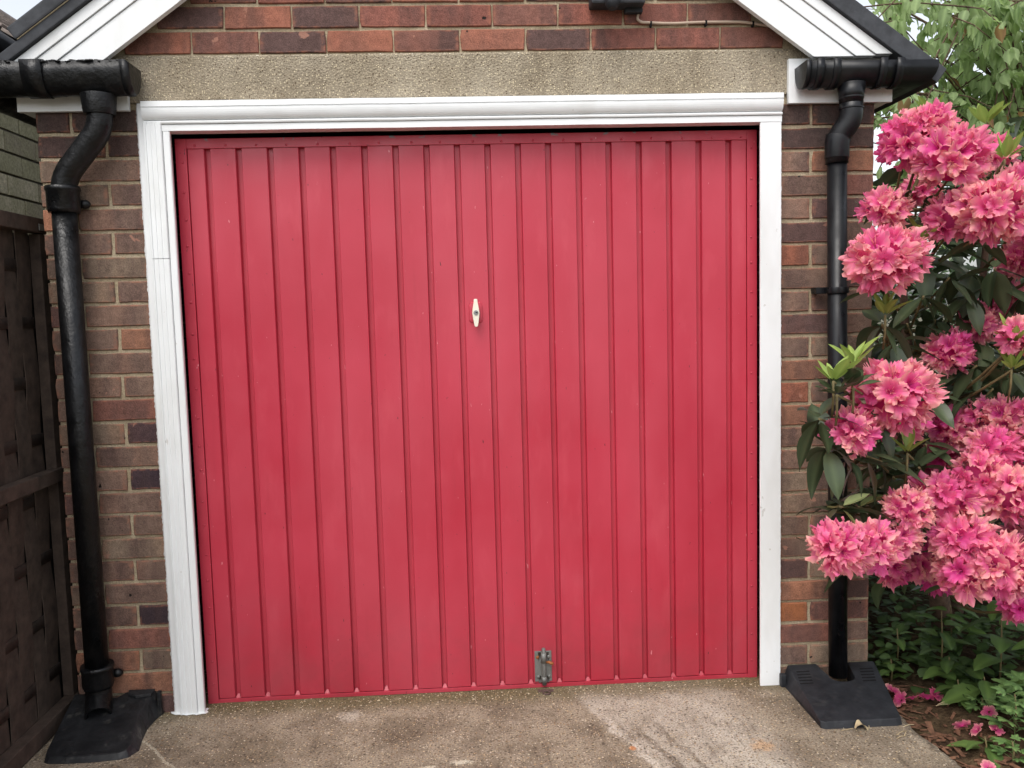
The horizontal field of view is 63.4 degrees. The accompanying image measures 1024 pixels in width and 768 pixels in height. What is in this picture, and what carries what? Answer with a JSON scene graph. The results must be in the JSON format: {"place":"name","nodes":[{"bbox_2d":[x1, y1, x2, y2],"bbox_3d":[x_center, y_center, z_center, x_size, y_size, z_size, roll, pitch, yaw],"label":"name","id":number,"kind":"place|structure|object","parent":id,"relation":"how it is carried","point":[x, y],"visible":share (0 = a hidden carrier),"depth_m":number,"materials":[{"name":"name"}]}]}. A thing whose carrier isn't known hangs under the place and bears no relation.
{"place":"outdoors","nodes":[
{"label":"outdoors","id":0,"kind":"place"},
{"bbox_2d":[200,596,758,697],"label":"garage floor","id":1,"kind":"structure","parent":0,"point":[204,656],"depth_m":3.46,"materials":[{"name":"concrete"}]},
{"bbox_2d":[22,671,960,767],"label":"driveway","id":2,"kind":"structure","parent":0,"point":[539,727],"depth_m":2.73,"materials":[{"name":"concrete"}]},
{"bbox_2d":[0,210,78,767],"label":"fence panel","id":3,"kind":"object","parent":2,"relation":"on","point":[39,689],"visible":0.9,"depth_m":2.77,"materials":[{"name":"brown wood"}]},
{"bbox_2d":[44,689,163,763],"bbox_3d":[-1.373,1.139,2.768,0.321,0.098,0.317,-2,5,-3],"label":"drain cover","id":4,"kind":"object","parent":2,"relation":"on","point":[102,735],"visible":0.95,"depth_m":2.75,"materials":[{"name":"black plastic"}]},
{"bbox_2d":[538,689,553,694],"bbox_3d":[0.124,1.121,3.013,0.057,0.009,0.046,-2,5,-3],"label":"bolt keeper","id":5,"kind":"object","parent":2,"relation":"on","point":[543,691],"visible":1,"depth_m":3.02,"materials":[{"name":"metal"}]},
{"bbox_2d":[779,661,901,728],"bbox_3d":[1.168,1.076,2.878,0.371,0.069,0.346,-2,5,-3],"label":"drain cover","id":6,"kind":"object","parent":2,"relation":"on","point":[825,700],"visible":0.99,"depth_m":2.85,"materials":[{"name":"black plastic"}]},
{"bbox_2d":[841,720,868,730],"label":"dead leaf","id":7,"kind":"object","parent":2,"relation":"on","point":[858,723],"visible":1,"depth_m":2.69,"materials":[{"name":"plant"}]},
{"bbox_2d":[897,702,949,737],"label":"straw litter","id":8,"kind":"object","parent":2,"relation":"on","point":[913,724],"visible":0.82,"depth_m":2.71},
{"bbox_2d":[0,0,1022,301],"label":"sky","id":9,"kind":"structure","parent":0,"point":[15,8],"materials":[{"name":"white"}]},
{"bbox_2d":[868,433,1023,767],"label":"soil bed","id":10,"kind":"object","parent":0,"point":[944,712],"visible":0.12,"depth_m":2.89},
{"bbox_2d":[878,658,907,680],"bbox_3d":[1.413,1.068,3.068,0.129,0.101,0.133,0,5,15],"label":"weed","id":11,"kind":"object","parent":10,"relation":"on","point":[891,667],"visible":0.91,"depth_m":3.06,"materials":[{"name":"green plant"}]},
{"bbox_2d":[885,683,901,693],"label":"fallen flower","id":12,"kind":"object","parent":10,"relation":"on","point":[895,690],"visible":0.91,"depth_m":2.96,"materials":[{"name":"pink plant"}]},
{"bbox_2d":[870,627,919,664],"bbox_3d":[1.473,1.017,3.177,0.199,0.167,0.165,2,6,37],"label":"weed","id":13,"kind":"object","parent":10,"relation":"on","point":[900,645],"visible":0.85,"depth_m":3.16,"materials":[{"name":"green plant"}]},
{"bbox_2d":[893,691,906,706],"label":"fallen flower","id":14,"kind":"object","parent":10,"relation":"on","point":[898,697],"visible":1,"depth_m":2.88,"materials":[{"name":"pink plant"}]},
{"bbox_2d":[796,93,1023,637],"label":"rhododendron","id":15,"kind":"object","parent":10,"relation":"on","point":[934,535],"visible":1,"depth_m":2.44,"materials":[{"name":"pink plant"}]},
{"bbox_2d":[919,692,936,699],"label":"fallen flower","id":16,"kind":"object","parent":10,"relation":"on","point":[927,696],"visible":1,"depth_m":2.85,"materials":[{"name":"pink plant"}]},
{"bbox_2d":[929,687,943,700],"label":"fallen flower","id":17,"kind":"object","parent":10,"relation":"on","point":[938,697],"visible":0.75,"depth_m":2.87,"materials":[{"name":"pink plant"}]},
{"bbox_2d":[864,0,1023,260],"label":"cherry tree","id":18,"kind":"object","parent":10,"relation":"on","point":[984,36],"visible":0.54,"depth_m":4.42,"materials":[{"name":"green plant"}]},
{"bbox_2d":[908,611,981,678],"bbox_3d":[1.574,0.956,3.024,0.240,0.260,0.225,-6,7,-44],"label":"weed","id":19,"kind":"object","parent":10,"relation":"on","point":[949,640],"visible":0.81,"depth_m":3.02,"materials":[{"name":"green plant"}]},
{"bbox_2d":[870,239,1020,480],"bbox_3d":[3.442,-0.213,6.452,4.650,2.168,1.276,-2,5,-3],"label":"hedge","id":20,"kind":"object","parent":10,"relation":"on","point":[897,449],"depth_m":6.33,"materials":[{"name":"green plant"}]},
{"bbox_2d":[868,502,1023,710],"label":"ground cover","id":21,"kind":"object","parent":10,"relation":"on","point":[910,618],"visible":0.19,"depth_m":3.17,"materials":[{"name":"green plant"}]},
{"bbox_2d":[915,655,979,689],"bbox_3d":[1.557,1.051,2.968,0.228,0.160,0.225,-5,6,-31],"label":"weed","id":22,"kind":"object","parent":10,"relation":"on","point":[946,667],"visible":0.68,"depth_m":2.93,"materials":[{"name":"green plant"}]},
{"bbox_2d":[925,672,971,712],"bbox_3d":[1.538,1.065,2.891,0.168,0.101,0.218,3,7,43],"label":"weed","id":23,"kind":"object","parent":10,"relation":"on","point":[942,689],"visible":0.52,"depth_m":2.87,"materials":[{"name":"green plant"}]},
{"bbox_2d":[912,604,985,655],"bbox_3d":[1.692,0.945,3.204,0.209,0.206,0.270,-6,7,-41],"label":"weed","id":24,"kind":"object","parent":10,"relation":"on","point":[937,641],"visible":0.66,"depth_m":3.19,"materials":[{"name":"green plant"}]},
{"bbox_2d":[887,684,1020,767],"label":"bark chips","id":25,"kind":"object","parent":10,"relation":"on","point":[934,735],"visible":0.89,"depth_m":2.68,"materials":[{"name":"brown wood"}]},
{"bbox_2d":[952,719,970,728],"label":"fallen flower","id":26,"kind":"object","parent":10,"relation":"on","point":[959,724],"visible":1,"depth_m":2.66,"materials":[{"name":"pink plant"}]},
{"bbox_2d":[969,723,982,735],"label":"fallen flower","id":27,"kind":"object","parent":10,"relation":"on","point":[976,727],"visible":1,"depth_m":2.63,"materials":[{"name":"pink plant"}]},
{"bbox_2d":[941,667,1018,705],"bbox_3d":[1.602,1.066,2.851,0.345,0.140,0.249,3,7,41],"label":"weed","id":28,"kind":"object","parent":10,"relation":"on","point":[958,691],"visible":0.62,"depth_m":2.81,"materials":[{"name":"green plant"}]},
{"bbox_2d":[965,694,998,712],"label":"weed","id":29,"kind":"object","parent":10,"relation":"on","point":[970,705],"visible":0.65,"depth_m":2.77,"materials":[{"name":"green plant"}]},
{"bbox_2d":[947,736,1019,767],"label":"weed","id":30,"kind":"object","parent":10,"relation":"on","point":[973,744],"visible":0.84,"depth_m":2.54,"materials":[{"name":"green plant"}]},
{"bbox_2d":[980,759,995,767],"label":"fallen flower","id":31,"kind":"object","parent":10,"relation":"on","point":[986,764],"visible":1,"depth_m":2.45,"materials":[{"name":"pink plant"}]},
{"bbox_2d":[980,705,997,719],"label":"fallen flower","id":32,"kind":"object","parent":10,"relation":"on","point":[986,709],"visible":0.88,"depth_m":2.70,"materials":[{"name":"pink plant"}]},
{"bbox_2d":[958,600,1023,680],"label":"weed","id":33,"kind":"object","parent":10,"relation":"on","point":[1001,644],"visible":0.7,"depth_m":2.86,"materials":[{"name":"green plant"}]},
{"bbox_2d":[988,723,1005,735],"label":"fallen flower","id":34,"kind":"object","parent":10,"relation":"on","point":[999,732],"visible":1,"depth_m":2.61,"materials":[{"name":"pink plant"}]},
{"bbox_2d":[978,685,1023,734],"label":"weed","id":35,"kind":"object","parent":10,"relation":"on","point":[1010,707],"visible":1,"depth_m":2.62,"materials":[{"name":"green plant"}]},
{"bbox_2d":[990,734,1023,762],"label":"weed","id":36,"kind":"object","parent":10,"relation":"on","point":[999,750],"visible":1,"depth_m":2.51,"materials":[{"name":"green plant"}]},
{"bbox_2d":[991,670,1023,702],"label":"weed","id":37,"kind":"object","parent":10,"relation":"on","point":[1010,686],"visible":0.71,"depth_m":2.74,"materials":[{"name":"green plant"}]},
{"bbox_2d":[1002,640,1023,690],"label":"weed","id":38,"kind":"object","parent":10,"relation":"on","point":[1017,647],"visible":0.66,"depth_m":2.80,"materials":[{"name":"green plant"}]},
{"bbox_2d":[873,304,1022,373],"bbox_3d":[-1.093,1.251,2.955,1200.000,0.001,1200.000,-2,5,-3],"label":"ground","id":39,"kind":"structure","parent":0,"point":[919,319],"depth_m":50.71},
{"bbox_2d":[0,9,45,234],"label":"neighbouring outbuilding","id":40,"kind":"structure","parent":39,"relation":"on","point":[21,184],"depth_m":3.98,"materials":[{"name":"grey wood"}]},
{"bbox_2d":[0,0,945,719],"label":"garage","id":41,"kind":"structure","parent":39,"relation":"on","point":[416,346],"depth_m":2.92,"materials":[{"name":"brick"}]},
{"bbox_2d":[174,130,756,703],"bbox_3d":[-0.117,0.130,2.957,2.018,2.001,0.064,-2,5,-3],"label":"garage door","id":42,"kind":"structure","parent":41,"relation":"in","point":[470,412],"depth_m":2.96,"materials":[{"name":"red paint"}]}
]}

